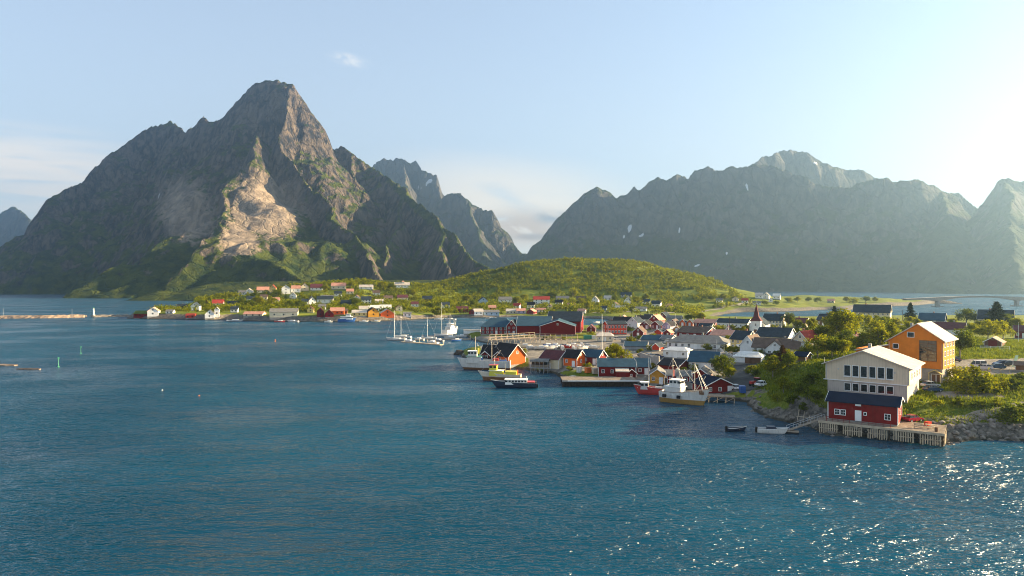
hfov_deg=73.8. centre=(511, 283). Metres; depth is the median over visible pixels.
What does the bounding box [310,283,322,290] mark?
house
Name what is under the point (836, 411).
window
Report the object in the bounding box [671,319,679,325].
cabin
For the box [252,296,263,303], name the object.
birch tree
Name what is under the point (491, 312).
boathouse
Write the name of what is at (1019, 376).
bush
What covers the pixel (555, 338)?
drying rack
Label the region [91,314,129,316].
breakwater
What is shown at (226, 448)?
water
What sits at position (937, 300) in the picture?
bridge
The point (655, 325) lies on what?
cabin
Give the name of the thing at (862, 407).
quay cabin
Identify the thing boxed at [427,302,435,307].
rowan tree
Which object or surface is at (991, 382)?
bush
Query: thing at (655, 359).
house
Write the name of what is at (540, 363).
boathouse on stilts
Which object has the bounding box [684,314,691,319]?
rowan tree
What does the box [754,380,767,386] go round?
parked car
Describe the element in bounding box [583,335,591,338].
waste container
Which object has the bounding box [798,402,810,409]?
bush
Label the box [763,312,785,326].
house
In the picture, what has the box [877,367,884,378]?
window
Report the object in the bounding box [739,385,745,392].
fish boxes
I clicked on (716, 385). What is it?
boathouse
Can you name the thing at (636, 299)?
birch tree
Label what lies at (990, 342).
garage door
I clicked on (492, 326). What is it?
fish plant
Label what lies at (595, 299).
house
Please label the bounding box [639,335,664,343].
house
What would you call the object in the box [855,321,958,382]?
gabled house
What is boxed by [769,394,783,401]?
bush
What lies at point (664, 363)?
boathouse
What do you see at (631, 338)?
bush
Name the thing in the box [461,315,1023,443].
ground
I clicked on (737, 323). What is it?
house
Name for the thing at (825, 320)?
birch tree
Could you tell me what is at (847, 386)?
window
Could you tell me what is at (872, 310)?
house
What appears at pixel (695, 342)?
village hall
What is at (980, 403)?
bush
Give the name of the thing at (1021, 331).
house
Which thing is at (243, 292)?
house
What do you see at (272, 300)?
birch tree
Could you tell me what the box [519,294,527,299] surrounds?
birch tree
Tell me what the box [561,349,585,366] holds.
cabin
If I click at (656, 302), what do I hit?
house
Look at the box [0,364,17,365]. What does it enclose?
skerry
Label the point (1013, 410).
bush
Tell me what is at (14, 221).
mountain
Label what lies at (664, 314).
house
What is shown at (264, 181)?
mountain
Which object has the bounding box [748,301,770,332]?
church
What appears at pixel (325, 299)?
house
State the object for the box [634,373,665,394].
fishing boat
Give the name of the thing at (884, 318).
rowan tree
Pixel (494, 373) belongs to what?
working boat
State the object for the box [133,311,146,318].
boathouse
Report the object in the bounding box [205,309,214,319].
boathouse
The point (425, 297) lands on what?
house
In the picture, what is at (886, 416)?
window
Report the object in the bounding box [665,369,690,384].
boathouse
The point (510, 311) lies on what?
shed
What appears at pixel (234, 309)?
house
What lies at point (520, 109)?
sky
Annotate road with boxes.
[668,301,768,312]
[721,360,764,398]
[730,373,759,390]
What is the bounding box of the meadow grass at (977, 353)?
[754,332,1023,424]
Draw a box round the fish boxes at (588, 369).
[585,367,591,372]
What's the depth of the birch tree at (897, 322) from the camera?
320.93 m
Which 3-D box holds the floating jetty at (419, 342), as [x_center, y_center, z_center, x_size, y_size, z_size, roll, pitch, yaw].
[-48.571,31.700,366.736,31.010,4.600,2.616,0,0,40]
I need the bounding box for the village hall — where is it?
[666,333,729,349]
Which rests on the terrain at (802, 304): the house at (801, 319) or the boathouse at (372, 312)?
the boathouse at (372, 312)
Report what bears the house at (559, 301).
on the terrain at (802, 304)
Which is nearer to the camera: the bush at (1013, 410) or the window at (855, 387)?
the bush at (1013, 410)
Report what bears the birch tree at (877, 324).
on the ground at (766, 401)
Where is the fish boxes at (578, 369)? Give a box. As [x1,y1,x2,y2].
[576,366,581,372]
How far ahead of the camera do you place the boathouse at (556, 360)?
247.07 m
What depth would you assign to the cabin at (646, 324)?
404.96 m
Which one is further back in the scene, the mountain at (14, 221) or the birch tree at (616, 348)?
the mountain at (14, 221)
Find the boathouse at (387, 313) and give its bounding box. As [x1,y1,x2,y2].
[379,309,393,320]
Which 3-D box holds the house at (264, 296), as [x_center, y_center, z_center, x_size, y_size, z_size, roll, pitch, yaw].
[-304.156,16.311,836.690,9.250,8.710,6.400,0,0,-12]
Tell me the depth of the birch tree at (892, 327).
225.89 m
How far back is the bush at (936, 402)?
150.71 m
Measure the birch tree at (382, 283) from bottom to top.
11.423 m
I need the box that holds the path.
[901,401,1023,423]
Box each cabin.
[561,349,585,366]
[583,348,607,364]
[633,326,646,336]
[639,320,652,328]
[651,320,663,329]
[651,342,665,350]
[653,328,664,334]
[661,321,675,328]
[662,329,673,334]
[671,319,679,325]
[679,319,686,325]
[686,319,693,325]
[825,391,904,439]
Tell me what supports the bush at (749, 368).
on the ground at (766, 401)
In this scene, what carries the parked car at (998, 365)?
on the ground at (766, 401)
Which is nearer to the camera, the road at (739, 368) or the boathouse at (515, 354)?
the road at (739, 368)
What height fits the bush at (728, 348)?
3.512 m
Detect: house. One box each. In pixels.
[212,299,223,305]
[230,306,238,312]
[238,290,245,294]
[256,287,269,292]
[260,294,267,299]
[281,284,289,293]
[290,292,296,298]
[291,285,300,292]
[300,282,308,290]
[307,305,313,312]
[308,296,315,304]
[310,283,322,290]
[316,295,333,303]
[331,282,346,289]
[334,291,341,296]
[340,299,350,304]
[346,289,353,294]
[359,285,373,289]
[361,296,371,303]
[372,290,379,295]
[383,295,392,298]
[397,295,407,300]
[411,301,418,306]
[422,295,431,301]
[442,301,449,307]
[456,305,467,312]
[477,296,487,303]
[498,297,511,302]
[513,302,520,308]
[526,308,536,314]
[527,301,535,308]
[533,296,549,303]
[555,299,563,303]
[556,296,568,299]
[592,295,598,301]
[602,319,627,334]
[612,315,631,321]
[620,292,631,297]
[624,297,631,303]
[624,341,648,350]
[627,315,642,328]
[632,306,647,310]
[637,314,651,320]
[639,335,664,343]
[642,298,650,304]
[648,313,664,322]
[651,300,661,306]
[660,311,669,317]
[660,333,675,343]
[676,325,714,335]
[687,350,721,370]
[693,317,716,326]
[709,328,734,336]
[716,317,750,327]
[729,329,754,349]
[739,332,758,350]
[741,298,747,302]
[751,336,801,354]
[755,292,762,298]
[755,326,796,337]
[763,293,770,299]
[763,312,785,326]
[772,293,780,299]
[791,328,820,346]
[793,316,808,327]
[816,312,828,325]
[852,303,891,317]
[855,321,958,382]
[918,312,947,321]
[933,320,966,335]
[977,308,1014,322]
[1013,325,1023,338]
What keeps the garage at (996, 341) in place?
on the ground at (766, 401)
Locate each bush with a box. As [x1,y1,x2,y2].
[603,346,615,357]
[616,349,632,357]
[626,337,635,340]
[688,364,698,370]
[702,343,712,349]
[723,346,734,352]
[729,346,739,351]
[743,365,756,372]
[748,368,760,375]
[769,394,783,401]
[782,394,799,403]
[796,371,820,384]
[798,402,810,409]
[804,388,823,399]
[847,297,858,302]
[928,400,942,406]
[941,376,958,385]
[946,365,970,380]
[949,379,981,394]
[951,397,967,405]
[954,364,992,387]
[967,374,1010,395]
[968,400,987,407]
[990,399,1002,405]
[993,376,1011,386]
[993,403,1023,424]
[1003,378,1023,389]
[1008,402,1023,414]
[1011,372,1023,380]
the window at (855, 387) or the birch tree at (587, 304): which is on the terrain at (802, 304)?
the birch tree at (587, 304)
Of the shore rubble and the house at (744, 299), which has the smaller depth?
the shore rubble
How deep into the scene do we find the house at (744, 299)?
836.07 m
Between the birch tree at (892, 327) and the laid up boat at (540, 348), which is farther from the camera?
the laid up boat at (540, 348)
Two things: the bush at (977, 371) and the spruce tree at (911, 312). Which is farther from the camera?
the spruce tree at (911, 312)
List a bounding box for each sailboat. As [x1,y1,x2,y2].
[386,310,406,340]
[395,307,411,337]
[422,317,436,339]
[434,310,452,336]
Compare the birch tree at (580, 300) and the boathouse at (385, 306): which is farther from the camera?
the birch tree at (580, 300)
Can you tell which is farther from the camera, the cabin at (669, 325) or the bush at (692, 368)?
the cabin at (669, 325)
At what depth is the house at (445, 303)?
731.24 m
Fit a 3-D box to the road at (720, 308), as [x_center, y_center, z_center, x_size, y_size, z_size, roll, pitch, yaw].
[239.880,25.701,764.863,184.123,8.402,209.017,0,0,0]
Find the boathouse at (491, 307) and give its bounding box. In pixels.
[488,305,495,309]
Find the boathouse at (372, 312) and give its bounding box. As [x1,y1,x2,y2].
[367,307,378,317]
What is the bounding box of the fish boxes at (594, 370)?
[592,368,597,373]
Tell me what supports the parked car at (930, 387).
on the ground at (766, 401)
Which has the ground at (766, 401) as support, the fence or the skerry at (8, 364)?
the fence
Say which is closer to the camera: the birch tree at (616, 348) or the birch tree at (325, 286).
the birch tree at (616, 348)
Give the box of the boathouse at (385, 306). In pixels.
[380,305,391,309]
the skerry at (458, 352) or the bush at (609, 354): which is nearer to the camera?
the bush at (609, 354)
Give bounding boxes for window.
[834,409,839,414]
[840,409,845,415]
[844,365,850,375]
[844,382,850,390]
[852,365,858,376]
[852,383,858,391]
[860,366,866,377]
[861,384,867,391]
[869,366,875,377]
[869,385,875,392]
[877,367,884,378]
[878,385,884,393]
[884,414,890,420]
[886,368,892,379]
[886,386,893,394]
[893,343,898,348]
[907,332,913,337]
[919,340,936,361]
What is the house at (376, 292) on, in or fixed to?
on the terrain at (802, 304)
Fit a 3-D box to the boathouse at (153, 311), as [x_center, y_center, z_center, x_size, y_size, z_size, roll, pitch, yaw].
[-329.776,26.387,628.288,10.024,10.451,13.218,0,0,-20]
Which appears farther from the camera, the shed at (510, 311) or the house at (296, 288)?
the house at (296, 288)
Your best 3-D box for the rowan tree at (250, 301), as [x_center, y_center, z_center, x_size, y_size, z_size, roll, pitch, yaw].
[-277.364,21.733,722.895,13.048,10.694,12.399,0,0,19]
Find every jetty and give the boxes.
[401,338,443,344]
[437,338,470,339]
[706,394,734,402]
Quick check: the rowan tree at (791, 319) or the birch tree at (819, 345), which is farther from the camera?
the rowan tree at (791, 319)
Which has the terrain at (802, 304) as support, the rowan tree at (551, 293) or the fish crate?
the rowan tree at (551, 293)
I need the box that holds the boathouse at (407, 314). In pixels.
[403,312,411,318]
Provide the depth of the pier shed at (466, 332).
417.83 m
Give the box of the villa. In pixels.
[394,281,409,287]
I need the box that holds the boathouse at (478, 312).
[473,309,483,315]
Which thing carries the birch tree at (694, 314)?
on the ground at (766, 401)
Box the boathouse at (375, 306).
[368,305,379,310]
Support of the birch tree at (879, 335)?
on the ground at (766, 401)
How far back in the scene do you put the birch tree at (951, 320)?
362.46 m
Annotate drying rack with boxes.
[487,332,536,344]
[495,334,558,341]
[533,333,577,343]
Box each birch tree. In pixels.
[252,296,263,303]
[266,297,277,303]
[320,284,328,289]
[378,281,386,287]
[408,289,417,294]
[431,307,445,317]
[462,295,471,300]
[512,296,520,302]
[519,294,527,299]
[569,288,579,294]
[575,297,585,303]
[583,301,590,308]
[608,343,624,355]
[632,296,642,302]
[642,293,649,298]
[689,311,703,319]
[721,367,736,379]
[758,355,787,376]
[793,319,802,327]
[801,319,816,329]
[803,333,830,357]
[808,318,817,328]
[820,310,834,326]
[825,308,859,338]
[833,339,852,355]
[849,312,866,332]
[850,332,872,346]
[861,320,886,333]
[862,314,873,328]
[866,326,894,344]
[882,321,900,334]
[890,317,905,326]
[898,320,910,330]
[905,316,914,320]
[911,318,922,324]
[947,318,957,321]
[964,322,979,334]
[973,319,1007,338]
[990,320,1016,339]
[1009,318,1023,326]
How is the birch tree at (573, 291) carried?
on the terrain at (802, 304)
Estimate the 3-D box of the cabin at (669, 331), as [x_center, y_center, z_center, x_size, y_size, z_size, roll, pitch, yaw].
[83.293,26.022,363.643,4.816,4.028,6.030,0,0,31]
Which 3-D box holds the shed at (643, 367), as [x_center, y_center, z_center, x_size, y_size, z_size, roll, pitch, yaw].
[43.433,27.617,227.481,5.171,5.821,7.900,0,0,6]
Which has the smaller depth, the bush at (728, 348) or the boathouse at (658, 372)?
the boathouse at (658, 372)
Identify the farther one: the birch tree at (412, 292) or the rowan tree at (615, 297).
the birch tree at (412, 292)
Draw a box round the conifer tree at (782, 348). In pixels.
[777,345,788,363]
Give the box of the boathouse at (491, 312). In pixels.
[483,310,499,316]
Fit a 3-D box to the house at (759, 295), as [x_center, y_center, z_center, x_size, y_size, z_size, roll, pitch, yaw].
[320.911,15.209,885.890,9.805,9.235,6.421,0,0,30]
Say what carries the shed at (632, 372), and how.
on the ground at (766, 401)
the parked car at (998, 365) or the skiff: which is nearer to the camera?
the skiff
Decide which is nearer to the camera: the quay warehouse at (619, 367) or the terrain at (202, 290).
the quay warehouse at (619, 367)
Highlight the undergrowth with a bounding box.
[763,341,884,386]
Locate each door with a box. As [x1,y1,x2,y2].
[745,357,751,363]
[749,357,755,363]
[855,410,860,420]
[931,374,936,381]
[988,340,996,345]
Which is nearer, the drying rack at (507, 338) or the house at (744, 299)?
the drying rack at (507, 338)
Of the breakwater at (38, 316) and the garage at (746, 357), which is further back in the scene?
the breakwater at (38, 316)
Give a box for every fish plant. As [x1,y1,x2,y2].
[480,318,510,335]
[506,319,515,334]
[516,316,552,334]
[540,318,575,335]
[548,311,583,332]
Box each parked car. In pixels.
[732,384,738,389]
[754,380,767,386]
[902,414,923,421]
[920,381,940,386]
[922,385,943,391]
[974,364,993,368]
[991,363,1005,368]
[992,360,1008,365]
[1000,360,1012,365]
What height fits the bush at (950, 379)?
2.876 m
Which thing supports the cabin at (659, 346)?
on the ground at (766, 401)
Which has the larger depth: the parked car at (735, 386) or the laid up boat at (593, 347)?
the laid up boat at (593, 347)
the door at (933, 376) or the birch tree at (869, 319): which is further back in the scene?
the birch tree at (869, 319)
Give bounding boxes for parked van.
[968,360,986,367]
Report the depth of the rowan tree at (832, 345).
200.03 m
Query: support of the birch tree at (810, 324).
on the ground at (766, 401)
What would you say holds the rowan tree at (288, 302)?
on the terrain at (802, 304)
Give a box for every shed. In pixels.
[463,330,480,334]
[505,309,515,313]
[516,308,525,313]
[629,368,637,377]
[634,358,650,375]
[698,323,713,326]
[794,351,812,361]
[1013,361,1023,371]
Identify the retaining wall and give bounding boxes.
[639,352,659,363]
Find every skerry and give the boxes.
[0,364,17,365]
[19,368,40,369]
[453,350,463,354]
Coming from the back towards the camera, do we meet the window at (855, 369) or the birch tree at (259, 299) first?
the birch tree at (259, 299)
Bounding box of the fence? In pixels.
[954,368,1009,372]
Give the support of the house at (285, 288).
on the terrain at (802, 304)
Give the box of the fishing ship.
[457,336,510,369]
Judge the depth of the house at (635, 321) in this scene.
415.84 m
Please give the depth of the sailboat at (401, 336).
403.75 m
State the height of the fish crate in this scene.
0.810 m
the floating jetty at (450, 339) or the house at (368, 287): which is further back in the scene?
the house at (368, 287)
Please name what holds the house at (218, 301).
on the terrain at (802, 304)
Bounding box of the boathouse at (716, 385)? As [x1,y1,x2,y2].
[690,374,732,397]
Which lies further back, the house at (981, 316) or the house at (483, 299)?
the house at (483, 299)
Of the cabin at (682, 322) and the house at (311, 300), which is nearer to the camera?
the cabin at (682, 322)
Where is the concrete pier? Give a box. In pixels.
[560,376,639,386]
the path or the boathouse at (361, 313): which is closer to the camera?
the path
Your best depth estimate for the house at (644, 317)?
481.43 m
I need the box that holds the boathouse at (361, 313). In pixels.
[351,310,366,317]
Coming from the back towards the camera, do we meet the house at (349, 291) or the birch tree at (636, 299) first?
the house at (349, 291)
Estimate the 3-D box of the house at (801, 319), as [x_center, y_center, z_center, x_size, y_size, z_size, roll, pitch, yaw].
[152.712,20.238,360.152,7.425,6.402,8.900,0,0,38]
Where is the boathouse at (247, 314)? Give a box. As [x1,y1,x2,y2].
[243,311,266,318]
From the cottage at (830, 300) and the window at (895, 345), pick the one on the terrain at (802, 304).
the cottage at (830, 300)
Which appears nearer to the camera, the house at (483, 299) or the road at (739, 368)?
the road at (739, 368)
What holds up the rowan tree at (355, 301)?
on the terrain at (802, 304)
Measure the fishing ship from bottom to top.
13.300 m
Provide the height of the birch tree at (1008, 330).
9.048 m
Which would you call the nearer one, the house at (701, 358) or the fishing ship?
the house at (701, 358)
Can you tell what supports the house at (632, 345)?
on the ground at (766, 401)
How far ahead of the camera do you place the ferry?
572.39 m
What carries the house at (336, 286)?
on the terrain at (802, 304)
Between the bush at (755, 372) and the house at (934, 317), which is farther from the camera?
the house at (934, 317)
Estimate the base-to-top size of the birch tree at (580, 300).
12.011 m
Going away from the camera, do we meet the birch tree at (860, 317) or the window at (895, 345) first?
the window at (895, 345)
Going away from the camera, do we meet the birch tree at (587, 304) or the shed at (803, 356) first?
the shed at (803, 356)
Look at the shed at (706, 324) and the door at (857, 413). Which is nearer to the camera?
the door at (857, 413)
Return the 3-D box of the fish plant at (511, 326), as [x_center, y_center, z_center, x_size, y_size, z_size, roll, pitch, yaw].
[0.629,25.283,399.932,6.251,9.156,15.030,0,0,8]
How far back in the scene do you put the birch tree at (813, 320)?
338.57 m
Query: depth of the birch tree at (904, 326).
285.34 m
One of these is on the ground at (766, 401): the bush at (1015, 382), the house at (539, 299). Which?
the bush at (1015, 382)
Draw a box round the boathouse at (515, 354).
[492,342,526,368]
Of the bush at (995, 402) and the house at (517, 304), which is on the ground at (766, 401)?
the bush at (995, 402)
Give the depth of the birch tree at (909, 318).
365.52 m
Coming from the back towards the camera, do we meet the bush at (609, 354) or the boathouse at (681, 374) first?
the bush at (609, 354)
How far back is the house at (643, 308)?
674.92 m
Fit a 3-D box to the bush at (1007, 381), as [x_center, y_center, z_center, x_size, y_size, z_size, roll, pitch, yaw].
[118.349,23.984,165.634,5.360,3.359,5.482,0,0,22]
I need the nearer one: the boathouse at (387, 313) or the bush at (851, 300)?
the boathouse at (387, 313)
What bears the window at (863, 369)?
in the gabled hall
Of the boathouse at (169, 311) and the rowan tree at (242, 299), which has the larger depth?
the rowan tree at (242, 299)
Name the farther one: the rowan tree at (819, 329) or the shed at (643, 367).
the rowan tree at (819, 329)
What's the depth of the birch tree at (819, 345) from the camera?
202.54 m
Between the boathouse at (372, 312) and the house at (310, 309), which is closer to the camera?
the boathouse at (372, 312)
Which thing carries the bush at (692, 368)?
on the ground at (766, 401)
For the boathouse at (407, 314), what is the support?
on the terrain at (802, 304)
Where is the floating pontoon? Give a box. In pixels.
[785,430,798,433]
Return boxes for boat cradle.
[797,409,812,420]
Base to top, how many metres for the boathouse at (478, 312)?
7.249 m
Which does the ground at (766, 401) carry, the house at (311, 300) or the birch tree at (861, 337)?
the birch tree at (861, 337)
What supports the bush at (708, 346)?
on the ground at (766, 401)
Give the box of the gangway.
[786,414,824,430]
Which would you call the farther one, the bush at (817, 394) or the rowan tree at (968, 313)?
the rowan tree at (968, 313)
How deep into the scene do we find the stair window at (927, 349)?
173.63 m
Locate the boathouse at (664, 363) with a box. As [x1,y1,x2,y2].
[656,358,688,369]
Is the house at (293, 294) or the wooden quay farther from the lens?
the house at (293, 294)
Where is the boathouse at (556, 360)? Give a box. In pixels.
[539,349,565,369]
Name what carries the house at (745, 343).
on the ground at (766, 401)
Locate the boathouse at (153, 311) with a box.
[147,307,160,318]
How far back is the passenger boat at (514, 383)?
209.34 m
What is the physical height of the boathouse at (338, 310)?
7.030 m
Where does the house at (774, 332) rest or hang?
on the ground at (766, 401)
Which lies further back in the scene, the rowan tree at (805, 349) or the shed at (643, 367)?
the shed at (643, 367)
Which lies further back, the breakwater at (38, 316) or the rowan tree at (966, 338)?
the breakwater at (38, 316)
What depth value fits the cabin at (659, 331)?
369.14 m
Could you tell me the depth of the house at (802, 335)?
238.67 m
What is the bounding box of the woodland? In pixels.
[148,256,755,314]
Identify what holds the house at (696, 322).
on the ground at (766, 401)
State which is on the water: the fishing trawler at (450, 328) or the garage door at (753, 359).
the fishing trawler at (450, 328)
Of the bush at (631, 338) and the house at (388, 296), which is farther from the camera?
the house at (388, 296)
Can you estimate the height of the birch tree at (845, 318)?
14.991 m
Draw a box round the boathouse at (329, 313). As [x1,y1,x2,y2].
[325,309,333,317]
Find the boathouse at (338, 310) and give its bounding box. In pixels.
[330,307,344,314]
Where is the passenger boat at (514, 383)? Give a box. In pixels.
[491,376,537,387]
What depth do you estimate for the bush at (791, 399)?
159.82 m
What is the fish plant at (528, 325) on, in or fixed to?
on the ground at (766, 401)
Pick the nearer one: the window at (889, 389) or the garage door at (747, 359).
the window at (889, 389)
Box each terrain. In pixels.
[127,260,961,321]
[127,290,189,300]
[160,280,443,300]
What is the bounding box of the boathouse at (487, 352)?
[479,344,499,358]
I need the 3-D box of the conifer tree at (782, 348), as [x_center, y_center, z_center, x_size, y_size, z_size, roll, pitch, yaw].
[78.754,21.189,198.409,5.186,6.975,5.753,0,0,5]
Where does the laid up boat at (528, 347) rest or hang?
on the ground at (766, 401)
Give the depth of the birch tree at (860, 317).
292.30 m
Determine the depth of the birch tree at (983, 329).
256.38 m
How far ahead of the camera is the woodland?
896.23 m
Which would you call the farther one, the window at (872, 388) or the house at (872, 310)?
the house at (872, 310)
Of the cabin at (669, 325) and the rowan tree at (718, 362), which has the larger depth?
the cabin at (669, 325)
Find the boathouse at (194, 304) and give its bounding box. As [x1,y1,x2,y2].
[190,302,200,310]
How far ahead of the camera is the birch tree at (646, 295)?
831.79 m
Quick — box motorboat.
[755,425,788,433]
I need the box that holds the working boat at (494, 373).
[478,356,521,380]
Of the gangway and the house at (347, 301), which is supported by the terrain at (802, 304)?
the house at (347, 301)
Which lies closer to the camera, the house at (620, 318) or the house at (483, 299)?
the house at (620, 318)
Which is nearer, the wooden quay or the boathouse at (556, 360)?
the wooden quay
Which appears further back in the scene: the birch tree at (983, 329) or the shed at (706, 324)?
the shed at (706, 324)
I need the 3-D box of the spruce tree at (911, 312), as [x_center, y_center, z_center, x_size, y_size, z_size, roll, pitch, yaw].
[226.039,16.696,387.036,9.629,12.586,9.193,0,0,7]
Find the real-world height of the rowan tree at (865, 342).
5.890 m
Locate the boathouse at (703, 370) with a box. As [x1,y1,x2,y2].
[691,365,713,379]
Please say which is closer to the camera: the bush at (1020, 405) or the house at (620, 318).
the bush at (1020, 405)
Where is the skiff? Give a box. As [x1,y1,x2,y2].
[725,426,746,431]
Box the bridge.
[902,296,1023,306]
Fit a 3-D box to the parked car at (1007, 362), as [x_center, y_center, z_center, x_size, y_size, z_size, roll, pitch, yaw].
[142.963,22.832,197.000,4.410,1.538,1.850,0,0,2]
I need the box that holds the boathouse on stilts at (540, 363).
[529,358,549,372]
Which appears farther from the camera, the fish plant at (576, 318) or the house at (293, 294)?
the house at (293, 294)
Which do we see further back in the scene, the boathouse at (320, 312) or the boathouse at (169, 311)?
the boathouse at (169, 311)
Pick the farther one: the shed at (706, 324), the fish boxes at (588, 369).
the shed at (706, 324)
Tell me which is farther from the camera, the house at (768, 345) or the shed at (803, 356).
the house at (768, 345)
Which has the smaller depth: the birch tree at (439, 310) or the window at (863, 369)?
the window at (863, 369)
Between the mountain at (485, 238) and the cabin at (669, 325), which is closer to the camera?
the cabin at (669, 325)
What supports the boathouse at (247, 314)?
on the terrain at (802, 304)
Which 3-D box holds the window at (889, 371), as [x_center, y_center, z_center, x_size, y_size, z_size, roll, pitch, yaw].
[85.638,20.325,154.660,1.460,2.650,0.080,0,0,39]
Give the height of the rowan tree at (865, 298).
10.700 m
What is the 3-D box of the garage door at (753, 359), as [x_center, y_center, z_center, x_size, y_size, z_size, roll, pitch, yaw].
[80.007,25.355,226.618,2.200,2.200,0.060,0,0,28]
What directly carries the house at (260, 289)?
on the terrain at (802, 304)
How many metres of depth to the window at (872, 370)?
156.90 m
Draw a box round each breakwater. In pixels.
[0,314,86,318]
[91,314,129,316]
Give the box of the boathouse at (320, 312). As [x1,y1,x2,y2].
[317,307,323,317]
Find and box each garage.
[732,351,765,364]
[983,336,1005,346]
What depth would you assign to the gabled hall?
158.06 m
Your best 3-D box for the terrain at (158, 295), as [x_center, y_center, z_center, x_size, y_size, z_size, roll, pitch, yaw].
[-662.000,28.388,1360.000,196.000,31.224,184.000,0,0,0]
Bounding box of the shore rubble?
[750,395,1023,445]
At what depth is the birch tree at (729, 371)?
204.97 m
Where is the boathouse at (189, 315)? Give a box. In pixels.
[185,313,195,318]
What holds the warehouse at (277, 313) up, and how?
on the terrain at (802, 304)
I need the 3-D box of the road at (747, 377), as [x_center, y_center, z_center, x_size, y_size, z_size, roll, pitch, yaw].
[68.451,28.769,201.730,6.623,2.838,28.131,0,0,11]
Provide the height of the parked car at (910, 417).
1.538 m
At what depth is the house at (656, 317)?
435.98 m
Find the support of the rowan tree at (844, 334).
on the ground at (766, 401)
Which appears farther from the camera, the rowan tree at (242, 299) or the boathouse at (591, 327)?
the rowan tree at (242, 299)
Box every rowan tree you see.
[237,297,246,303]
[244,299,256,306]
[271,289,282,295]
[284,300,294,306]
[293,300,308,306]
[350,297,361,304]
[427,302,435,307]
[547,291,558,295]
[610,295,619,300]
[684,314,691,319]
[708,354,735,377]
[780,312,794,324]
[781,352,797,368]
[801,344,816,354]
[810,325,835,343]
[823,335,840,356]
[835,329,856,347]
[856,338,876,347]
[860,296,869,301]
[874,316,892,327]
[950,328,977,357]
[954,308,976,321]
[1004,313,1014,327]
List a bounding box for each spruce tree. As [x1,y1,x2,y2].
[903,302,916,321]
[984,301,1012,329]
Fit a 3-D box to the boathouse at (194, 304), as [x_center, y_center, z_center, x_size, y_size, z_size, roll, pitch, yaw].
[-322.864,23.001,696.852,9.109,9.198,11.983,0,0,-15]
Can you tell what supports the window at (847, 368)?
in the gabled hall
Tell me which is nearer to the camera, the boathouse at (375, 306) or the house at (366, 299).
the boathouse at (375, 306)
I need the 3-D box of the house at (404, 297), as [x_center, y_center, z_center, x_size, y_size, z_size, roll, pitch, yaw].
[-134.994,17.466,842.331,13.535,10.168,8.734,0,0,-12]
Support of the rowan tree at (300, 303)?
on the terrain at (802, 304)
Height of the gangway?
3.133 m
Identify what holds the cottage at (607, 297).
on the terrain at (802, 304)
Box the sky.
[0,0,1023,253]
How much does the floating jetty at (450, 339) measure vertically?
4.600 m
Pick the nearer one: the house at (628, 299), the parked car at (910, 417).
the parked car at (910, 417)
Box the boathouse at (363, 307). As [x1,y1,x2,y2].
[359,306,367,309]
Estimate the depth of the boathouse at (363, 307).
633.59 m
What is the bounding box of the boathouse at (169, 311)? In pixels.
[165,309,174,313]
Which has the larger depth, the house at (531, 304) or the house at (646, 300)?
the house at (646, 300)
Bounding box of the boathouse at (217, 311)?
[214,307,219,317]
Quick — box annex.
[663,346,692,358]
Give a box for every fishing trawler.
[442,314,457,334]
[659,358,709,404]
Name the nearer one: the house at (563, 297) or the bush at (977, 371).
the bush at (977, 371)
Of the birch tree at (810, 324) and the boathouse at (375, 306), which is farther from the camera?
the boathouse at (375, 306)
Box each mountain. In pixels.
[0,80,489,297]
[0,207,31,246]
[373,158,525,269]
[510,149,1023,293]
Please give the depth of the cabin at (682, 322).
406.65 m
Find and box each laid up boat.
[526,345,536,349]
[534,346,546,349]
[545,345,557,349]
[588,345,600,348]
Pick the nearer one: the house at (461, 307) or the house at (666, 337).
the house at (666, 337)
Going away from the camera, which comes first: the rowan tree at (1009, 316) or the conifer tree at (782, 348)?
the conifer tree at (782, 348)
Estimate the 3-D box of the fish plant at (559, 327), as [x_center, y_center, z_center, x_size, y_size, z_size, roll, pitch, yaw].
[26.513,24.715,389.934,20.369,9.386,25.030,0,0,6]
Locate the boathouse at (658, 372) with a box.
[648,365,665,385]
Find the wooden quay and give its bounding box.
[818,416,946,446]
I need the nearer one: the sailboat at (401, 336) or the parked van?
the parked van
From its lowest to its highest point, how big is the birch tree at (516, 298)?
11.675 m
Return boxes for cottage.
[536,307,545,312]
[604,295,611,300]
[827,299,834,302]
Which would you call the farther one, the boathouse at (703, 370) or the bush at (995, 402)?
the boathouse at (703, 370)
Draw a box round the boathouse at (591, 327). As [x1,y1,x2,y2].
[586,324,595,331]
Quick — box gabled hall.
[821,343,924,402]
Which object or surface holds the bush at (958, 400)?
on the ground at (766, 401)
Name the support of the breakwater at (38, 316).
in the water
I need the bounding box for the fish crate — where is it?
[924,421,931,425]
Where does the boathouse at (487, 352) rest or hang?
on the ground at (766, 401)
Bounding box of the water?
[0,292,1023,575]
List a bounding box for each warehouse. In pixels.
[269,307,298,319]
[596,356,636,376]
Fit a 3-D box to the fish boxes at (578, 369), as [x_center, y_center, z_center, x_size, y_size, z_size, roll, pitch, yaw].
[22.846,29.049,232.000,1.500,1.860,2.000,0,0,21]
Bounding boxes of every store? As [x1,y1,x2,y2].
[596,332,613,341]
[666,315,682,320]
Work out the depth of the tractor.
192.64 m
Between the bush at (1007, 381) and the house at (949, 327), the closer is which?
the bush at (1007, 381)
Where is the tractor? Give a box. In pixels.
[749,377,759,386]
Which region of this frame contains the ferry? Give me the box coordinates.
[338,314,355,321]
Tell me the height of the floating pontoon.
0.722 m
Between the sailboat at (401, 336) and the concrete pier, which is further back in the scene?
the sailboat at (401, 336)
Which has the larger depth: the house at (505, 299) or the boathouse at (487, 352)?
the house at (505, 299)

